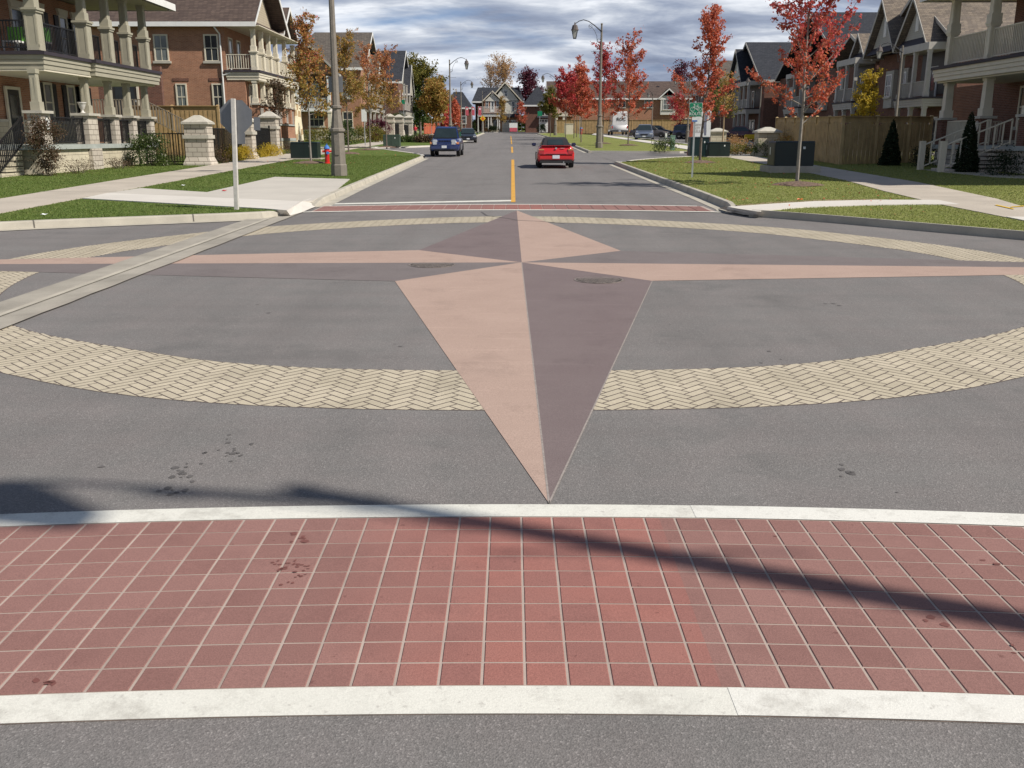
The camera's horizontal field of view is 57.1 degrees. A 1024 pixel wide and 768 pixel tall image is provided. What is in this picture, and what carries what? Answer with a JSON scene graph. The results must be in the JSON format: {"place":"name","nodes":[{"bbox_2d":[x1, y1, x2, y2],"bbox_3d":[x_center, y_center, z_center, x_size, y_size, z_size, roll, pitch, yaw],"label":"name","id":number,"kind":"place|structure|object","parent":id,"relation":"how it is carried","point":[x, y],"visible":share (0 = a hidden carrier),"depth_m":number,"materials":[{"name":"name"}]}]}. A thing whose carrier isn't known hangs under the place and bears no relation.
{"place":"outdoors","nodes":[
{"label":"outdoors","id":0,"kind":"place"},
{"bbox_2d":[0,148,356,213],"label":"pavement","id":1,"kind":"structure","parent":0,"point":[19,202],"depth_m":29.60,"materials":[{"name":"concrete"}]},
{"bbox_2d":[82,193,300,211],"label":"concrete path","id":2,"kind":"structure","parent":0,"point":[277,205],"depth_m":23.35,"materials":[{"name":"grey concrete"}]},
{"bbox_2d":[0,148,420,220],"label":"lawn","id":3,"kind":"structure","parent":0,"point":[378,153],"depth_m":31.37,"materials":[{"name":"green plant"}]},
{"bbox_2d":[21,113,67,175],"bbox_3d":[-16.988,-8.706,34.383,1.845,2.324,1.544,0,15,0],"label":"climbing bush","id":4,"kind":"object","parent":3,"relation":"on","point":[38,139],"visible":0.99,"depth_m":34.25,"materials":[{"name":"brown plant"}]},
{"bbox_2d":[0,0,175,177],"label":"house","id":5,"kind":"structure","parent":3,"relation":"on","point":[60,74],"depth_m":39.18,"materials":[{"name":"beige paint"}]},
{"bbox_2d":[3,86,26,143],"bbox_3d":[-20.455,-11.060,38.762,0.090,2.270,1.190,0,15,0],"label":"door","id":6,"kind":"structure","parent":5,"relation":"in","point":[12,95],"depth_m":38.57,"materials":[{"name":"beige glass"}]},
{"bbox_2d":[7,0,27,50],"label":"door","id":7,"kind":"structure","parent":5,"relation":"in","point":[14,12],"depth_m":38.90,"materials":[{"name":"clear glass"}]},
{"bbox_2d":[41,82,58,124],"bbox_3d":[-20.485,-12.432,41.711,0.150,1.790,1.020,0,15,0],"label":"window","id":8,"kind":"structure","parent":5,"relation":"in","point":[47,87],"depth_m":41.77,"materials":[{"name":"grey glass"}]},
{"bbox_2d":[98,66,165,142],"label":"wall","id":9,"kind":"structure","parent":3,"relation":"on","point":[156,95],"depth_m":57.86,"materials":[{"name":"brick"}]},
{"bbox_2d":[112,87,139,115],"bbox_3d":[-23.800,-17.652,57.866,1.740,2.620,0.120,0,15,0],"label":"window","id":10,"kind":"structure","parent":9,"relation":"in","point":[116,91],"depth_m":57.83,"materials":[{"name":"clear glass"}]},
{"bbox_2d":[92,99,183,134],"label":"railing","id":11,"kind":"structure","parent":3,"relation":"on","point":[169,113],"depth_m":54.75,"materials":[{"name":"wood"}]},
{"bbox_2d":[124,128,176,166],"bbox_3d":[-16.572,-10.688,42.617,2.630,1.752,1.886,8,17,28],"label":"rose bush","id":12,"kind":"object","parent":3,"relation":"on","point":[144,143],"visible":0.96,"depth_m":42.52,"materials":[{"name":"green plant"}]},
{"bbox_2d":[132,105,221,155],"bbox_3d":[-20.100,-15.056,56.005,5.570,3.000,0.185,0,15,0],"label":"board fence","id":13,"kind":"object","parent":3,"relation":"on","point":[183,112],"visible":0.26,"depth_m":55.78,"materials":[{"name":"brown wood"}]},
{"bbox_2d":[86,0,298,150],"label":"house","id":14,"kind":"structure","parent":3,"relation":"on","point":[210,52],"depth_m":62.79,"materials":[{"name":"red brick"}]},
{"bbox_2d":[152,34,170,62],"bbox_3d":[-23.250,-22.201,62.344,1.180,1.830,0.150,0,15,0],"label":"window","id":15,"kind":"structure","parent":14,"relation":"in","point":[160,41],"depth_m":62.37,"materials":[{"name":"white glass"}]},
{"bbox_2d":[203,34,220,62],"bbox_3d":[-19.920,-22.201,62.344,1.180,1.830,0.150,0,15,0],"label":"window","id":16,"kind":"structure","parent":14,"relation":"in","point":[211,47],"depth_m":62.37,"materials":[{"name":"white glass"}]},
{"bbox_2d":[180,115,217,164],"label":"stone pillar","id":17,"kind":"structure","parent":3,"relation":"on","point":[198,136],"depth_m":43.11,"materials":[{"name":"beige stone"}]},
{"bbox_2d":[212,128,241,159],"bbox_3d":[-14.525,-11.975,47.206,0.092,1.950,6.294,0,15,1],"label":"iron fence","id":18,"kind":"object","parent":3,"relation":"on","point":[216,141],"visible":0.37,"depth_m":47.19,"materials":[{"name":"black metal"}]},
{"bbox_2d":[111,177,349,202],"bbox_3d":[-8.055,-5.935,28.447,6.170,0.206,10.998,0,15,0],"label":"concrete pad","id":19,"kind":"object","parent":3,"relation":"on","point":[290,188],"visible":0.79,"depth_m":26.88,"materials":[{"name":"grey concrete"}]},
{"bbox_2d":[220,98,259,209],"bbox_3d":[-6.034,-5.034,20.918,0.886,2.500,0.123,3,15,1],"label":"stop sign","id":20,"kind":"object","parent":3,"relation":"on","point":[235,118],"visible":0.84,"depth_m":20.77,"materials":[{"name":"grey metal"}]},
{"bbox_2d":[238,118,259,158],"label":"stone pillar","id":21,"kind":"structure","parent":3,"relation":"on","point":[250,132],"depth_m":50.32,"materials":[{"name":"stone"}]},
{"bbox_2d":[255,126,270,154],"bbox_3d":[-14.600,-13.977,54.435,0.095,1.950,6.508,-1,15,-3],"label":"iron fence","id":22,"kind":"object","parent":3,"relation":"on","point":[262,135],"visible":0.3,"depth_m":55.30,"materials":[{"name":"black metal"}]},
{"bbox_2d":[258,111,282,154],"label":"stone pillar","id":23,"kind":"structure","parent":3,"relation":"on","point":[269,118],"depth_m":57.48,"materials":[{"name":"beige stone"}]},
{"bbox_2d":[260,76,288,148],"bbox_3d":[-15.715,-18.132,63.393,2.345,5.040,1.700,10,18,33],"label":"maple tree","id":24,"kind":"object","parent":3,"relation":"on","point":[279,87],"visible":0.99,"depth_m":63.09,"materials":[{"name":"brown plant"}]},
{"bbox_2d":[286,142,324,159],"bbox_3d":[-11.150,-12.575,50.874,1.850,1.000,1.350,0,15,0],"label":"utility cabinet","id":25,"kind":"object","parent":3,"relation":"on","point":[299,150],"visible":0.74,"depth_m":50.40,"materials":[{"name":"metal"}]},
{"bbox_2d":[280,8,331,160],"bbox_3d":[-9.656,-14.092,44.627,2.750,7.277,2.897,0,15,0],"label":"maple tree","id":26,"kind":"object","parent":3,"relation":"on","point":[303,27],"visible":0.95,"depth_m":44.38,"materials":[{"name":"orange plant"}]},
{"bbox_2d":[328,0,346,175],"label":"street lamp","id":27,"kind":"object","parent":3,"relation":"on","point":[337,131],"visible":1,"depth_m":34.11,"materials":[{"name":"concrete"}]},
{"bbox_2d":[326,27,367,151],"bbox_3d":[-10.278,-18.266,58.871,2.703,7.722,3.445,-4,15,-16],"label":"maple tree","id":28,"kind":"object","parent":3,"relation":"on","point":[344,54],"visible":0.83,"depth_m":58.19,"materials":[{"name":"orange plant"}]},
{"bbox_2d":[352,40,386,147],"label":"maple tree","id":29,"kind":"object","parent":3,"relation":"on","point":[372,77],"visible":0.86,"depth_m":66.74,"materials":[{"name":"orange plant"}]},
{"bbox_2d":[369,44,405,148],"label":"maple tree","id":30,"kind":"object","parent":3,"relation":"on","point":[384,81],"visible":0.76,"depth_m":73.78,"materials":[{"name":"orange plant"}]},
{"bbox_2d":[304,132,480,146],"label":"lawn","id":31,"kind":"structure","parent":0,"point":[403,144],"depth_m":90.16,"materials":[{"name":"plant"}]},
{"bbox_2d":[303,127,361,143],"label":"shrub","id":32,"kind":"object","parent":31,"relation":"on","point":[319,133],"visible":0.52,"depth_m":88.61,"materials":[{"name":"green plant"}]},
{"bbox_2d":[280,32,385,139],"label":"house","id":33,"kind":"structure","parent":31,"relation":"on","point":[323,39],"depth_m":107.84,"materials":[{"name":"red brick"}]},
{"bbox_2d":[352,124,385,141],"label":"shrub","id":34,"kind":"object","parent":31,"relation":"on","point":[360,132],"visible":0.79,"depth_m":95.25,"materials":[{"name":"green plant"}]},
{"bbox_2d":[375,51,414,128],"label":"house","id":35,"kind":"structure","parent":31,"relation":"on","point":[401,70],"depth_m":146.53,"materials":[{"name":"brick"}]},
{"bbox_2d":[407,52,448,134],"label":"maple tree","id":36,"kind":"object","parent":31,"relation":"on","point":[421,70],"visible":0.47,"depth_m":157.25,"materials":[{"name":"green plant"}]},
{"bbox_2d":[414,74,456,128],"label":"maple tree","id":37,"kind":"object","parent":31,"relation":"on","point":[433,101],"visible":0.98,"depth_m":152.65,"materials":[{"name":"yellow plant"}]},
{"bbox_2d":[0,133,1023,767],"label":"road","id":38,"kind":"structure","parent":0,"point":[960,451],"depth_m":6.35,"materials":[{"name":"grey asphalt"}]},
{"bbox_2d":[0,211,282,229],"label":"kerb","id":39,"kind":"structure","parent":38,"relation":"on","point":[23,224],"depth_m":19.28,"materials":[{"name":"concrete"}]},
{"bbox_2d":[0,216,291,230],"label":"gutter pan","id":40,"kind":"object","parent":38,"relation":"on","point":[121,225],"visible":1,"depth_m":18.98,"materials":[{"name":"concrete"}]},
{"bbox_2d":[0,212,301,328],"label":"valley gutter","id":41,"kind":"object","parent":38,"relation":"on","point":[15,316],"visible":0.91,"depth_m":12.88,"materials":[{"name":"concrete"}]},
{"bbox_2d":[0,216,274,315],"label":"gutter crease","id":42,"kind":"object","parent":41,"relation":"on","point":[47,297],"visible":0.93,"depth_m":12.83,"materials":[{"name":"concrete"}]},
{"bbox_2d":[312,156,423,206],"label":"kerb","id":43,"kind":"structure","parent":38,"relation":"on","point":[323,199],"depth_m":30.40,"materials":[{"name":"concrete"}]},
{"bbox_2d":[318,159,426,206],"bbox_3d":[-4.860,-8.759,39.055,0.335,0.469,33.005,0,15,-1],"label":"gutter pan","id":44,"kind":"object","parent":38,"relation":"on","point":[340,198],"visible":1,"depth_m":30.22,"materials":[{"name":"concrete"}]},
{"bbox_2d":[428,125,463,155],"bbox_3d":[-4.101,-15.382,59.499,2.240,1.860,4.490,0,15,1],"label":"suv","id":45,"kind":"object","parent":38,"relation":"on","point":[447,139],"visible":1,"depth_m":58.31,"materials":[{"name":"blue paint"}]},
{"bbox_2d":[99,303,897,495],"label":"road spots","id":46,"kind":"object","parent":38,"relation":"on","point":[189,476],"visible":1,"depth_m":5.62,"materials":[{"name":"black"}]},
{"bbox_2d":[0,211,1023,500],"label":"compass rose light points","id":47,"kind":"structure","parent":38,"relation":"on","point":[476,323],"depth_m":12.08,"materials":[{"name":"pink concrete"}]},
{"bbox_2d":[0,516,1023,723],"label":"crosswalk joint base","id":48,"kind":"object","parent":38,"relation":"on","point":[446,621],"visible":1,"depth_m":4.03,"materials":[{"name":"beige concrete"}]},
{"bbox_2d":[0,504,696,525],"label":"crosswalk white edge","id":49,"kind":"object","parent":48,"relation":"on","point":[344,511],"visible":1,"depth_m":5.00,"materials":[{"name":"paint"}]},
{"bbox_2d":[0,686,737,723],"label":"crosswalk white edge","id":50,"kind":"object","parent":48,"relation":"on","point":[364,700],"visible":1,"depth_m":3.36,"materials":[{"name":"paint"}]},
{"bbox_2d":[0,517,1023,694],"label":"crosswalk pavers","id":51,"kind":"object","parent":48,"relation":"on","point":[505,549],"visible":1,"depth_m":4.05,"materials":[{"name":"red brick"}]},
{"bbox_2d":[32,532,1015,685],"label":"crosswalk spots","id":52,"kind":"object","parent":51,"relation":"on","point":[51,682],"visible":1,"depth_m":4.27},
{"bbox_2d":[690,505,1023,525],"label":"crosswalk white edge","id":53,"kind":"object","parent":48,"relation":"on","point":[850,514],"visible":1,"depth_m":4.97,"materials":[{"name":"paint"}]},
{"bbox_2d":[728,687,1023,722],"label":"crosswalk white edge","id":54,"kind":"object","parent":48,"relation":"on","point":[879,704],"visible":1,"depth_m":3.35,"materials":[{"name":"paint"}]},
{"bbox_2d":[0,216,1023,410],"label":"ring joint base","id":55,"kind":"object","parent":38,"relation":"on","point":[383,408],"visible":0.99,"depth_m":7.76,"materials":[{"name":"concrete"}]},
{"bbox_2d":[0,216,1023,409],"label":"ring of bricks","id":56,"kind":"object","parent":55,"relation":"on","point":[820,236],"visible":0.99,"depth_m":7.76,"materials":[{"name":"beige brick"}]},
{"bbox_2d":[0,251,1023,280],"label":"compass rose dark arms","id":57,"kind":"object","parent":38,"relation":"on","point":[372,271],"visible":1,"depth_m":13.70},
{"bbox_2d":[311,205,714,211],"bbox_3d":[0.025,-4.296,22.962,9.450,0.022,2.197,0,15,0],"label":"crosswalk joint base","id":58,"kind":"object","parent":38,"relation":"on","point":[549,209],"visible":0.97,"depth_m":22.85,"materials":[{"name":"concrete"}]},
{"bbox_2d":[315,204,708,210],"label":"crosswalk pavers","id":59,"kind":"object","parent":58,"relation":"on","point":[512,206],"visible":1,"depth_m":22.98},
{"bbox_2d":[420,210,650,497],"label":"compass rose dark points","id":60,"kind":"structure","parent":38,"relation":"on","point":[579,331],"depth_m":9.59,"materials":[{"name":"concrete"}]},
{"bbox_2d":[521,262,549,502],"bbox_3d":[0.173,-0.581,9.567,0.012,0.130,9.209,0,15,0],"label":"road crack","id":61,"kind":"object","parent":38,"relation":"on","point":[547,489],"visible":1,"depth_m":6.84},
{"bbox_2d":[532,137,575,166],"bbox_3d":[2.000,-11.009,44.662,2.100,1.360,4.192,0,15,0],"label":"sedan","id":62,"kind":"object","parent":38,"relation":"on","point":[555,149],"visible":1,"depth_m":42.76,"materials":[{"name":"red paint"}]},
{"bbox_2d":[549,281,651,502],"bbox_3d":[1.022,-0.354,8.746,0.012,0.106,7.684,3,15,12],"label":"road crack","id":63,"kind":"object","parent":38,"relation":"on","point":[553,493],"visible":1,"depth_m":6.72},
{"bbox_2d":[608,164,725,210],"bbox_3d":[5.010,-7.524,34.598,0.380,0.368,25.850,0,15,0],"label":"gutter pan","id":64,"kind":"object","parent":38,"relation":"on","point":[708,203],"visible":0.88,"depth_m":28.86,"materials":[{"name":"concrete"}]},
{"bbox_2d":[614,161,735,206],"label":"kerb","id":65,"kind":"structure","parent":38,"relation":"on","point":[717,200],"depth_m":28.76,"materials":[{"name":"concrete"}]},
{"bbox_2d":[749,210,1023,239],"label":"kerb","id":66,"kind":"structure","parent":38,"relation":"on","point":[961,230],"depth_m":18.46,"materials":[{"name":"concrete"}]},
{"bbox_2d":[271,0,880,130],"label":"sky","id":67,"kind":"structure","parent":0,"point":[536,34],"materials":[{"name":"grey"}]},
{"bbox_2d":[541,133,686,151],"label":"lawn","id":68,"kind":"structure","parent":0,"point":[588,142],"depth_m":85.94,"materials":[{"name":"green plant"}]},
{"bbox_2d":[537,85,562,136],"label":"maple tree","id":69,"kind":"object","parent":68,"relation":"on","point":[547,107],"visible":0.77,"depth_m":136.10,"materials":[{"name":"green plant"}]},
{"bbox_2d":[547,64,580,137],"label":"maple tree","id":70,"kind":"object","parent":68,"relation":"on","point":[562,87],"visible":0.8,"depth_m":112.58,"materials":[{"name":"red plant"}]},
{"bbox_2d":[562,54,597,141],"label":"maple tree","id":71,"kind":"object","parent":68,"relation":"on","point":[582,76],"visible":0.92,"depth_m":93.91,"materials":[{"name":"red plant"}]},
{"bbox_2d":[571,19,602,147],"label":"street lamp","id":72,"kind":"object","parent":68,"relation":"on","point":[599,126],"visible":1,"depth_m":72.91,"materials":[{"name":"metal"}]},
{"bbox_2d":[580,37,624,141],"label":"maple tree","id":73,"kind":"object","parent":68,"relation":"on","point":[606,66],"visible":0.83,"depth_m":87.34,"materials":[{"name":"red plant"}]},
{"bbox_2d":[608,25,652,145],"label":"maple tree","id":74,"kind":"object","parent":68,"relation":"on","point":[629,61],"visible":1,"depth_m":80.20,"materials":[{"name":"red plant"}]},
{"bbox_2d":[593,134,869,161],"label":"side street","id":75,"kind":"structure","parent":0,"point":[614,157],"depth_m":62.09,"materials":[{"name":"grey asphalt"}]},
{"bbox_2d":[607,111,627,134],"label":"van","id":76,"kind":"object","parent":75,"relation":"on","point":[617,123],"visible":0.96,"depth_m":162.35,"materials":[{"name":"white paint"}]},
{"bbox_2d":[667,90,686,128],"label":"sapling","id":77,"kind":"object","parent":75,"relation":"on","point":[679,111],"visible":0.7,"depth_m":143.90,"materials":[{"name":"red plant"}]},
{"bbox_2d":[687,110,711,148],"bbox_3d":[12.000,-16.211,60.361,1.440,3.000,0.122,0,15,0],"label":"sales sign","id":78,"kind":"object","parent":75,"relation":"on","point":[706,128],"visible":0.44,"depth_m":60.26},
{"bbox_2d":[621,155,1023,230],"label":"lawn","id":79,"kind":"structure","parent":0,"point":[843,193],"depth_m":27.18,"materials":[{"name":"green plant"}]},
{"bbox_2d":[689,101,702,176],"bbox_3d":[6.472,-8.559,33.408,0.456,2.850,0.055,1,15,3],"label":"route sign","id":80,"kind":"object","parent":79,"relation":"on","point":[695,110],"visible":1,"depth_m":33.15,"materials":[{"name":"metal"}]},
{"bbox_2d":[687,137,709,155],"bbox_3d":[10.950,-13.949,55.269,1.140,1.100,1.040,0,15,0],"label":"utility cabinet","id":81,"kind":"object","parent":79,"relation":"on","point":[696,145],"visible":0.73,"depth_m":54.80,"materials":[{"name":"green metal"}]},
{"bbox_2d":[667,3,738,159],"bbox_3d":[9.216,-14.412,45.397,3.101,7.487,2.468,10,17,32],"label":"maple tree","id":82,"kind":"object","parent":79,"relation":"on","point":[714,41],"visible":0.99,"depth_m":45.12,"materials":[{"name":"red plant"}]},
{"bbox_2d":[703,142,731,156],"bbox_3d":[11.750,-13.352,53.772,1.400,0.950,1.200,0,15,0],"label":"utility cabinet","id":83,"kind":"object","parent":79,"relation":"on","point":[717,149],"visible":0.81,"depth_m":53.29,"materials":[{"name":"metal"}]},
{"bbox_2d":[751,127,782,155],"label":"stone pillar","id":84,"kind":"structure","parent":79,"relation":"on","point":[768,133],"depth_m":55.07,"materials":[{"name":"stone"}]},
{"bbox_2d":[760,141,820,172],"bbox_3d":[11.050,-8.976,37.344,1.990,1.290,1.540,0,15,0],"label":"utility cabinet","id":85,"kind":"object","parent":79,"relation":"on","point":[782,157],"visible":0.88,"depth_m":36.76,"materials":[{"name":"metal"}]},
{"bbox_2d":[745,0,862,180],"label":"maple tree","id":86,"kind":"object","parent":79,"relation":"on","point":[802,75],"visible":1,"depth_m":28.48,"materials":[{"name":"red plant"}]},
{"bbox_2d":[775,115,933,164],"bbox_3d":[17.993,-13.380,51.230,5.385,2.534,15.274,0,15,0],"label":"board fence","id":87,"kind":"object","parent":79,"relation":"on","point":[826,127],"visible":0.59,"depth_m":45.47,"materials":[{"name":"brown wood"}]},
{"bbox_2d":[877,119,901,165],"bbox_3d":[17.349,-11.020,43.043,1.074,2.162,1.078,0,15,0],"label":"cedar bush","id":88,"kind":"object","parent":79,"relation":"on","point":[890,146],"visible":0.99,"depth_m":42.86,"materials":[{"name":"green plant"}]},
{"bbox_2d":[951,111,979,171],"bbox_3d":[18.007,-9.508,37.112,1.073,2.409,1.046,0,15,0],"label":"cedar bush","id":89,"kind":"object","parent":79,"relation":"on","point":[973,161],"visible":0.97,"depth_m":36.94,"materials":[{"name":"green plant"}]},
{"bbox_2d":[917,0,1023,173],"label":"house","id":90,"kind":"structure","parent":79,"relation":"on","point":[994,102],"depth_m":39.95,"materials":[{"name":"paint"}]},
{"bbox_2d":[976,142,1023,175],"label":"shrub","id":91,"kind":"object","parent":79,"relation":"on","point":[1008,160],"visible":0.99,"depth_m":34.82,"materials":[{"name":"green plant"}]},
{"bbox_2d":[727,200,956,213],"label":"concrete path","id":92,"kind":"structure","parent":0,"point":[795,205],"depth_m":22.37,"materials":[{"name":"grey concrete"}]},
{"bbox_2d":[728,155,1023,220],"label":"pavement","id":93,"kind":"structure","parent":0,"point":[961,199],"depth_m":26.57,"materials":[{"name":"concrete"}]},
{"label":"lawn","id":94,"kind":"structure","parent":0,"visible":0},
{"bbox_2d":[451,92,472,127],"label":"house","id":95,"kind":"structure","parent":94,"relation":"on","point":[465,101],"depth_m":207.17,"materials":[{"name":"brick"}]},
{"bbox_2d":[472,82,524,131],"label":"house","id":96,"kind":"structure","parent":94,"relation":"on","point":[511,95],"depth_m":213.18,"materials":[{"name":"grey brick"}]},
{"bbox_2d":[488,51,516,86],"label":"bare tree","id":97,"kind":"object","parent":94,"relation":"on","point":[504,73],"visible":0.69,"depth_m":224.72,"materials":[{"name":"orange plant"}]},
{"bbox_2d":[513,65,544,113],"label":"purple tree","id":98,"kind":"object","parent":94,"relation":"on","point":[529,81],"visible":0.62,"depth_m":216.54,"materials":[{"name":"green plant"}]},
{"bbox_2d":[522,86,547,132],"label":"house","id":99,"kind":"structure","parent":94,"relation":"on","point":[534,120],"depth_m":206.00,"materials":[{"name":"brick"}]},
{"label":"lawn","id":100,"kind":"structure","parent":0,"visible":0},
{"bbox_2d":[556,120,690,133],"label":"board fence","id":101,"kind":"object","parent":100,"relation":"on","point":[634,124],"visible":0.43,"depth_m":181.21,"materials":[{"name":"brown wood"}]},
{"bbox_2d":[690,61,732,130],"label":"townhouse","id":102,"kind":"structure","parent":100,"relation":"on","point":[715,122],"depth_m":135.44,"materials":[{"name":"brick"}]},
{"bbox_2d":[715,71,740,141],"bbox_3d":[13.224,-16.840,58.583,1.639,5.123,1.600,-8,17,-29],"label":"sapling","id":103,"kind":"object","parent":100,"relation":"on","point":[724,82],"visible":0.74,"depth_m":58.19,"materials":[{"name":"plant"}]},
{"bbox_2d":[728,42,791,138],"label":"townhouse","id":104,"kind":"structure","parent":100,"relation":"on","point":[762,58],"depth_m":116.05,"materials":[{"name":"brick"}]},
{"bbox_2d":[775,12,876,138],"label":"townhouse","id":105,"kind":"structure","parent":100,"relation":"on","point":[784,76],"depth_m":98.01,"materials":[{"name":"brick"}]},
{"bbox_2d":[829,33,878,143],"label":"townhouse","id":106,"kind":"structure","parent":100,"relation":"on","point":[851,61],"depth_m":80.31,"materials":[{"name":"brick"}]},
{"bbox_2d":[850,68,886,149],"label":"sapling","id":107,"kind":"object","parent":100,"relation":"on","point":[866,102],"visible":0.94,"depth_m":66.57,"materials":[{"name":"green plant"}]},
{"bbox_2d":[863,0,1016,149],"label":"townhouse","id":108,"kind":"structure","parent":100,"relation":"on","point":[917,29],"depth_m":67.06,"materials":[{"name":"brick"}]},
{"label":"lawn","id":109,"kind":"structure","parent":0,"visible":0},
{"bbox_2d":[545,81,699,132],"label":"terrace","id":110,"kind":"structure","parent":109,"relation":"on","point":[660,90],"depth_m":184.68,"materials":[{"name":"red brick"}]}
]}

